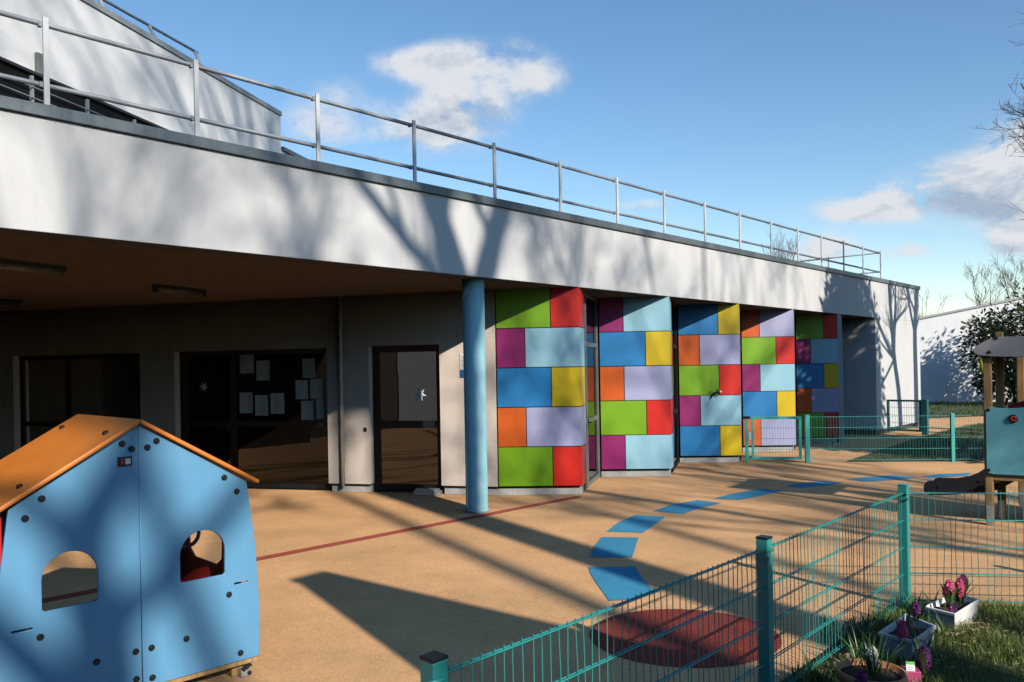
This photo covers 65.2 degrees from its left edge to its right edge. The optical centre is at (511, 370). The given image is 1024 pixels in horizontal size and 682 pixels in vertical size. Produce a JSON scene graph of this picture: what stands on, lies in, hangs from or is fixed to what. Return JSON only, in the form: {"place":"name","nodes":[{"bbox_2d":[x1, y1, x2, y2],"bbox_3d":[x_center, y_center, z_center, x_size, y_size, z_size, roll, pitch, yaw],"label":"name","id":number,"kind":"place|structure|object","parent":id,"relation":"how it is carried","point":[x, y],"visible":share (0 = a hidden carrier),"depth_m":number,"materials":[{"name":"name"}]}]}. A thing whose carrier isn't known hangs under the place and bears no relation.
{"place":"outdoors","nodes":[
{"label":"outdoors","id":0,"kind":"place"},
{"bbox_2d":[24,416,1022,681],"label":"playground","id":1,"kind":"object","parent":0,"point":[460,592],"visible":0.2,"depth_m":7.57,"materials":[{"name":"beige rubber"}]},
{"bbox_2d":[0,414,259,681],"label":"playhouse","id":2,"kind":"object","parent":1,"relation":"on","point":[129,506],"visible":1,"depth_m":4.40,"materials":[{"name":"blue plastic"}]},
{"bbox_2d":[42,496,579,602],"bbox_3d":[-3.943,1.884,6.447,0.140,0.001,13.958,-1,0,45],"label":"red boundary line","id":3,"kind":"object","parent":1,"relation":"on","point":[63,596],"visible":0.67,"depth_m":8.82,"materials":[{"name":"paint"}]},
{"bbox_2d":[413,488,441,495],"bbox_3d":[-1.248,1.794,11.854,0.394,0.085,0.180,-1,0,15],"label":"doorstep ramp","id":4,"kind":"structure","parent":1,"relation":"on","point":[429,491],"depth_m":11.78,"materials":[{"name":"concrete"}]},
{"bbox_2d":[0,0,920,513],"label":"school building","id":5,"kind":"structure","parent":1,"relation":"on","point":[590,348],"depth_m":11.98,"materials":[{"name":"paint"}]},
{"bbox_2d":[0,298,22,306],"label":"ceiling light","id":6,"kind":"object","parent":5,"relation":"attached to","point":[12,302],"visible":1,"depth_m":11.80,"materials":[{"name":"grey paint"}]},
{"bbox_2d":[0,259,67,276],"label":"ceiling light","id":7,"kind":"object","parent":5,"relation":"attached to","point":[24,266],"visible":1,"depth_m":8.14,"materials":[{"name":"grey paint"}]},
{"bbox_2d":[19,353,140,482],"bbox_3d":[-7.301,0.827,13.627,2.569,2.197,0.070,-1,0,15],"label":"left window","id":8,"kind":"structure","parent":5,"relation":"in","point":[54,389],"depth_m":13.66,"materials":[{"name":"glass"}]},
{"bbox_2d":[98,0,200,63],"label":"railing","id":9,"kind":"object","parent":5,"relation":"on","point":[151,28],"visible":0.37,"depth_m":10.85,"materials":[{"name":"metal"}]},
{"bbox_2d":[152,284,206,296],"bbox_3d":[-4.389,-1.057,10.578,0.110,0.099,0.820,-1,0,24],"label":"ceiling light","id":10,"kind":"object","parent":5,"relation":"attached to","point":[179,290],"visible":1,"depth_m":10.51,"materials":[{"name":"grey paint"}]},
{"bbox_2d":[200,382,207,390],"bbox_3d":[-5.021,0.264,13.007,0.186,0.180,0.024,-1,0,17],"label":"paper star","id":11,"kind":"object","parent":5,"relation":"attached to","point":[203,386],"visible":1,"depth_m":13.00,"materials":[{"name":"grey paper"}]},
{"bbox_2d":[240,392,252,412],"bbox_3d":[-4.256,0.516,12.818,0.237,0.330,0.008,-1,0,14],"label":"notice sheet","id":12,"kind":"object","parent":5,"relation":"attached to","point":[246,402],"visible":1,"depth_m":12.82,"materials":[{"name":"paper"}]},
{"bbox_2d":[240,355,253,373],"bbox_3d":[-4.250,-0.110,12.812,0.249,0.313,0.006,-1,0,14],"label":"notice sheet","id":13,"kind":"object","parent":5,"relation":"attached to","point":[246,363],"visible":1,"depth_m":12.81,"materials":[{"name":"paper"}]},
{"bbox_2d":[179,348,331,488],"bbox_3d":[-4.113,0.769,12.766,2.718,2.199,0.129,-1,0,15],"label":"glazed door and window","id":14,"kind":"structure","parent":5,"relation":"in","point":[285,450],"depth_m":12.77,"materials":[{"name":"glass"}]},
{"bbox_2d":[255,395,267,415],"bbox_3d":[-3.988,0.554,12.748,0.235,0.328,0.006,-1,0,15],"label":"notice sheet","id":15,"kind":"object","parent":5,"relation":"attached to","point":[261,405],"visible":1,"depth_m":12.75,"materials":[{"name":"paper"}]},
{"bbox_2d":[256,360,269,380],"bbox_3d":[-3.965,-0.002,12.739,0.234,0.320,0.006,-1,0,14],"label":"notice sheet","id":16,"kind":"object","parent":5,"relation":"attached to","point":[262,369],"visible":1,"depth_m":12.74,"materials":[{"name":"paper"}]},
{"bbox_2d":[270,393,283,413],"bbox_3d":[-3.718,0.520,12.677,0.243,0.327,0.006,-1,0,16],"label":"notice sheet","id":17,"kind":"object","parent":5,"relation":"attached to","point":[277,403],"visible":1,"depth_m":12.68,"materials":[{"name":"paper"}]},
{"bbox_2d":[295,380,307,398],"bbox_3d":[-3.303,0.300,12.568,0.217,0.304,0.006,-1,0,14],"label":"notice sheet","id":18,"kind":"object","parent":5,"relation":"attached to","point":[301,386],"visible":1,"depth_m":12.56,"materials":[{"name":"paper"}]},
{"bbox_2d":[301,401,313,419],"bbox_3d":[-3.207,0.625,12.545,0.216,0.302,0.008,-1,0,14],"label":"notice sheet","id":19,"kind":"object","parent":5,"relation":"attached to","point":[307,410],"visible":1,"depth_m":12.55,"materials":[{"name":"paper"}]},
{"bbox_2d":[302,358,314,377],"bbox_3d":[-3.187,-0.037,12.536,0.222,0.305,0.008,-1,0,15],"label":"notice sheet","id":20,"kind":"object","parent":5,"relation":"attached to","point":[308,367],"visible":1,"depth_m":12.53,"materials":[{"name":"paper"}]},
{"bbox_2d":[310,379,322,397],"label":"notice sheet","id":21,"kind":"object","parent":5,"relation":"attached to","point":[316,388],"visible":1,"depth_m":12.50,"materials":[{"name":"paper"}]},
{"bbox_2d":[316,399,323,418],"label":"notice sheet","id":22,"kind":"object","parent":5,"relation":"attached to","point":[320,408],"visible":1,"depth_m":12.49,"materials":[{"name":"paper"}]},
{"bbox_2d":[372,345,444,491],"bbox_3d":[-1.573,0.721,12.105,1.134,2.203,0.129,-1,0,15],"label":"glass door","id":23,"kind":"structure","parent":5,"relation":"in","point":[406,428],"depth_m":12.13,"materials":[{"name":"paint"}]},
{"bbox_2d":[414,389,425,399],"bbox_3d":[-1.388,0.360,12.062,0.206,0.199,0.024,-1,0,17],"label":"paper star","id":24,"kind":"object","parent":5,"relation":"attached to","point":[420,394],"visible":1,"depth_m":12.06,"materials":[{"name":"white paper"}]},
{"bbox_2d":[0,10,881,277],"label":"roof railing","id":25,"kind":"object","parent":5,"relation":"on","point":[46,26],"visible":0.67,"depth_m":8.71,"materials":[{"name":"metal"}]},
{"bbox_2d":[460,353,463,376],"bbox_3d":[-0.653,-0.078,11.714,0.222,0.349,0.014,-1,0,15],"label":"wall sign","id":26,"kind":"object","parent":5,"relation":"attached to","point":[461,366],"visible":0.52,"depth_m":11.73,"materials":[{"name":"grey paint"}]},
{"bbox_2d":[583,291,599,488],"bbox_3d":[1.255,0.284,12.645,0.129,2.975,1.464,-1,0,15],"label":"glazed return door","id":27,"kind":"structure","parent":5,"relation":"in","point":[591,405],"depth_m":12.80,"materials":[{"name":"grey paint"}]},
{"bbox_2d":[671,300,678,471],"bbox_3d":[2.928,0.254,14.417,0.129,2.975,1.504,-1,0,16],"label":"glazed return door","id":28,"kind":"structure","parent":5,"relation":"in","point":[674,365],"depth_m":14.79,"materials":[{"name":"paint"}]},
{"bbox_2d":[710,390,721,398],"bbox_3d":[3.840,0.430,15.064,0.224,0.216,0.059,-1,0,3],"label":"lizard ornament","id":29,"kind":"object","parent":5,"relation":"attached to","point":[715,392],"visible":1,"depth_m":15.05,"materials":[{"name":"black plastic"}]},
{"bbox_2d":[739,309,743,458],"bbox_3d":[4.619,0.223,16.188,0.129,2.975,1.482,-1,0,17],"label":"glazed return door","id":30,"kind":"structure","parent":5,"relation":"in","point":[740,456],"depth_m":16.84,"materials":[{"name":"paint"}]},
{"bbox_2d":[794,315,797,448],"bbox_3d":[6.339,0.192,17.939,0.129,2.975,1.513,-1,0,21],"label":"glazed return door","id":31,"kind":"structure","parent":5,"relation":"in","point":[794,315],"depth_m":18.59,"materials":[{"name":"paint"}]},
{"bbox_2d":[590,537,638,556],"bbox_3d":[1.046,1.794,8.152,0.422,0.001,0.972,-1,0,13],"label":"blue path marking","id":32,"kind":"object","parent":1,"relation":"on","point":[614,546],"visible":1,"depth_m":8.12,"materials":[{"name":"paint"}]},
{"bbox_2d":[589,566,658,600],"bbox_3d":[0.942,1.796,6.807,0.454,0.001,1.075,-1,0,-4],"label":"blue path marking","id":33,"kind":"object","parent":1,"relation":"on","point":[621,583],"visible":0.9,"depth_m":6.79,"materials":[{"name":"rubber"}]},
{"bbox_2d":[608,515,664,532],"bbox_3d":[1.447,1.787,9.340,0.434,0.001,1.085,-1,0,25],"label":"blue path marking","id":34,"kind":"object","parent":1,"relation":"on","point":[639,523],"visible":1,"depth_m":9.31,"materials":[{"name":"paint"}]},
{"bbox_2d":[589,609,781,666],"bbox_3d":[1.163,1.792,5.424,1.272,0.001,1.183,-1,0,0],"label":"red disc","id":35,"kind":"object","parent":1,"relation":"on","point":[632,636],"visible":0.77,"depth_m":5.38,"materials":[{"name":"paint"}]},
{"bbox_2d":[655,500,718,513],"bbox_3d":[2.280,1.772,10.433,0.460,0.001,1.080,-1,0,42],"label":"blue path marking","id":36,"kind":"object","parent":1,"relation":"on","point":[683,508],"visible":1,"depth_m":10.42,"materials":[{"name":"paint"}]},
{"bbox_2d":[713,489,782,498],"bbox_3d":[3.353,1.753,11.341,1.282,0.001,0.386,-1,0,-43],"label":"blue path marking","id":37,"kind":"object","parent":1,"relation":"on","point":[749,494],"visible":1,"depth_m":11.33,"materials":[{"name":"paint"}]},
{"bbox_2d":[743,416,801,461],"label":"entrance gate","id":38,"kind":"structure","parent":1,"relation":"on","point":[749,435],"depth_m":15.13,"materials":[{"name":"teal metal"}]},
{"bbox_2d":[787,481,840,486],"bbox_3d":[4.610,1.730,12.195,0.986,0.001,0.351,-1,0,-25],"label":"blue path marking","id":39,"kind":"object","parent":1,"relation":"on","point":[818,483],"visible":1,"depth_m":12.18,"materials":[{"name":"rubber"}]},
{"bbox_2d":[849,475,916,481],"bbox_3d":[5.869,1.708,12.682,1.076,0.001,0.470,-1,0,-25],"label":"blue path marking","id":40,"kind":"object","parent":1,"relation":"on","point":[882,478],"visible":1,"depth_m":12.69,"materials":[{"name":"paint"}]},
{"bbox_2d":[804,413,983,462],"bbox_3d":[8.991,1.219,14.552,7.078,0.907,0.088,-1,0,7],"label":"fence","id":41,"kind":"object","parent":1,"relation":"on","point":[952,426],"visible":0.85,"depth_m":14.76,"materials":[{"name":"teal metal"}]},
{"bbox_2d":[885,399,928,434],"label":"gate","id":42,"kind":"structure","parent":1,"relation":"on","point":[923,407],"depth_m":20.34,"materials":[{"name":"teal metal"}]},
{"bbox_2d":[923,473,971,477],"bbox_3d":[7.077,1.686,12.923,1.038,0.001,0.333,-1,0,-15],"label":"blue path marking","id":43,"kind":"object","parent":1,"relation":"on","point":[947,475],"visible":1,"depth_m":12.88,"materials":[{"name":"rubber"}]},
{"bbox_2d":[94,0,1023,316],"label":"sky","id":44,"kind":"structure","parent":0,"point":[850,121],"materials":[{"name":"blue"}]},
{"bbox_2d":[779,594,1023,681],"bbox_3d":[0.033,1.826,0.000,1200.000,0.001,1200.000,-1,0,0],"label":"ground","id":45,"kind":"structure","parent":0,"point":[998,679],"depth_m":4.86,"materials":[{"name":"green plant"}]},
{"bbox_2d":[419,483,1023,681],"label":"garden fence","id":46,"kind":"object","parent":45,"relation":"on","point":[435,666],"visible":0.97,"depth_m":4.24,"materials":[{"name":"teal metal"}]},
{"bbox_2d":[761,227,784,257],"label":"bare tree","id":47,"kind":"object","parent":45,"relation":"on","point":[775,253],"visible":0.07,"depth_m":62.01,"materials":[{"name":"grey plant"}]},
{"bbox_2d":[776,235,800,260],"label":"bare tree","id":48,"kind":"object","parent":45,"relation":"on","point":[791,247],"visible":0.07,"depth_m":64.26,"materials":[{"name":"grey plant"}]},
{"bbox_2d":[783,589,954,681],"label":"weeds","id":49,"kind":"object","parent":45,"relation":"on","point":[814,672],"visible":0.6,"depth_m":5.09,"materials":[{"name":"green plant"}]},
{"bbox_2d":[835,658,907,681],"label":"flower pot","id":50,"kind":"object","parent":45,"relation":"on","point":[843,671],"visible":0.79,"depth_m":4.25,"materials":[{"name":"ceramic"}]},
{"bbox_2d":[854,670,869,681],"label":"hyacinth","id":51,"kind":"object","parent":50,"relation":"in","point":[861,676],"visible":1,"depth_m":4.09,"materials":[{"name":"purple plant"}]},
{"bbox_2d":[856,641,889,675],"bbox_3d":[1.886,1.530,4.226,0.184,0.161,0.148,-1,0,-14],"label":"hyacinth","id":52,"kind":"object","parent":50,"relation":"in","point":[869,650],"visible":0.77,"depth_m":4.21,"materials":[{"name":"white plant"}]},
{"bbox_2d":[843,630,921,681],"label":"crocus tuft","id":53,"kind":"object","parent":50,"relation":"on","point":[876,669],"visible":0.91,"depth_m":4.22,"materials":[{"name":"green plant"}]},
{"bbox_2d":[878,614,935,661],"bbox_3d":[2.534,1.704,5.088,0.227,0.150,0.536,-1,0,44],"label":"planter trough","id":54,"kind":"object","parent":45,"relation":"on","point":[889,631],"visible":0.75,"depth_m":4.98,"materials":[{"name":"grey plastic"}]},
{"bbox_2d":[894,607,917,645],"bbox_3d":[2.420,1.576,4.904,0.174,0.242,0.082,-1,0,0],"label":"hyacinth","id":55,"kind":"object","parent":54,"relation":"in","point":[902,630],"visible":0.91,"depth_m":4.89,"materials":[{"name":"purple plant"}]},
{"bbox_2d":[900,594,930,620],"bbox_3d":[2.649,1.550,5.249,0.203,0.164,0.117,-1,0,0],"label":"hyacinth","id":56,"kind":"object","parent":54,"relation":"in","point":[918,609],"visible":0.94,"depth_m":5.21,"materials":[{"name":"purple plant"}]},
{"bbox_2d":[900,661,920,681],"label":"nursery pot","id":57,"kind":"object","parent":45,"relation":"on","point":[910,669],"visible":0.81,"depth_m":4.52,"materials":[{"name":"pink plastic"}]},
{"bbox_2d":[831,605,1023,677],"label":"dry leaves","id":58,"kind":"object","parent":45,"relation":"on","point":[969,632],"visible":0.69,"depth_m":5.22,"materials":[{"name":"brown plant"}]},
{"bbox_2d":[908,628,950,679],"bbox_3d":[2.345,1.636,4.585,0.160,0.271,0.288,-1,0,-29],"label":"hyacinth","id":59,"kind":"object","parent":45,"relation":"on","point":[924,657],"visible":1,"depth_m":4.57,"materials":[{"name":"purple plant"}]},
{"bbox_2d":[919,290,953,316],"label":"bare tree","id":60,"kind":"object","parent":45,"relation":"on","point":[926,303],"visible":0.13,"depth_m":90.17,"materials":[{"name":"plant"}]},
{"bbox_2d":[924,595,979,631],"bbox_3d":[3.096,1.699,5.598,0.533,0.150,0.214,-1,0,-40],"label":"planter trough","id":61,"kind":"object","parent":45,"relation":"on","point":[968,608],"visible":0.74,"depth_m":5.52,"materials":[{"name":"white plastic"}]},
{"bbox_2d":[940,579,963,605],"bbox_3d":[3.031,1.529,5.522,0.155,0.191,0.177,-1,0,-30],"label":"hyacinth","id":62,"kind":"object","parent":61,"relation":"in","point":[948,588],"visible":1,"depth_m":5.51,"materials":[{"name":"pink plant"}]},
{"bbox_2d":[945,594,963,612],"bbox_3d":[3.021,1.597,5.465,0.118,0.159,0.066,-1,0,0],"label":"crocus","id":63,"kind":"object","parent":61,"relation":"on","point":[952,607],"visible":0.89,"depth_m":5.45,"materials":[{"name":"purple plant"}]},
{"bbox_2d":[945,574,968,597],"bbox_3d":[3.203,1.536,5.700,0.177,0.172,0.128,-1,0,0],"label":"hyacinth","id":64,"kind":"object","parent":61,"relation":"in","point":[966,580],"visible":0.39,"depth_m":5.68,"materials":[{"name":"purple plant"}]},
{"bbox_2d":[946,575,974,604],"bbox_3d":[3.114,1.522,5.567,0.215,0.202,0.172,-1,0,0],"label":"hyacinth","id":65,"kind":"object","parent":61,"relation":"in","point":[961,593],"visible":0.95,"depth_m":5.54,"materials":[{"name":"pink plant"}]},
{"bbox_2d":[919,297,1023,401],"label":"neighbour building","id":66,"kind":"structure","parent":45,"relation":"on","point":[944,377],"depth_m":36.66,"materials":[{"name":"paint"}]},
{"bbox_2d":[846,422,983,461],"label":"lawn","id":67,"kind":"structure","parent":0,"point":[879,455],"depth_m":16.64,"materials":[{"name":"plant"}]},
{"bbox_2d":[970,12,1023,219],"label":"bare tree","id":68,"kind":"object","parent":67,"relation":"on","point":[1010,112],"visible":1,"depth_m":16.83,"materials":[{"name":"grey plant"}]},
{"bbox_2d":[928,399,1012,417],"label":"back lawn","id":69,"kind":"structure","parent":0,"point":[945,411],"depth_m":31.29,"materials":[{"name":"plant"}]},
{"bbox_2d":[956,296,1023,404],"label":"evergreen shrub","id":70,"kind":"object","parent":69,"relation":"on","point":[1009,375],"visible":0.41,"depth_m":33.13,"materials":[{"name":"green plant"}]},
{"bbox_2d":[961,262,1023,305],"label":"bare tree","id":71,"kind":"object","parent":69,"relation":"on","point":[978,296],"visible":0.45,"depth_m":59.87,"materials":[{"name":"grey plant"}]},
{"bbox_2d":[988,247,1023,300],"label":"bare tree","id":72,"kind":"object","parent":69,"relation":"on","point":[1005,275],"visible":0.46,"depth_m":59.64,"materials":[{"name":"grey plant"}]},
{"bbox_2d":[1000,280,1023,377],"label":"evergreen shrub","id":73,"kind":"object","parent":69,"relation":"on","point":[1019,305],"visible":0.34,"depth_m":32.54,"materials":[{"name":"green plant"}]},
{"bbox_2d":[923,332,1023,524],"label":"play tower","id":74,"kind":"structure","parent":0,"point":[1003,448],"depth_m":8.88,"materials":[{"name":"plastic"}]}
]}

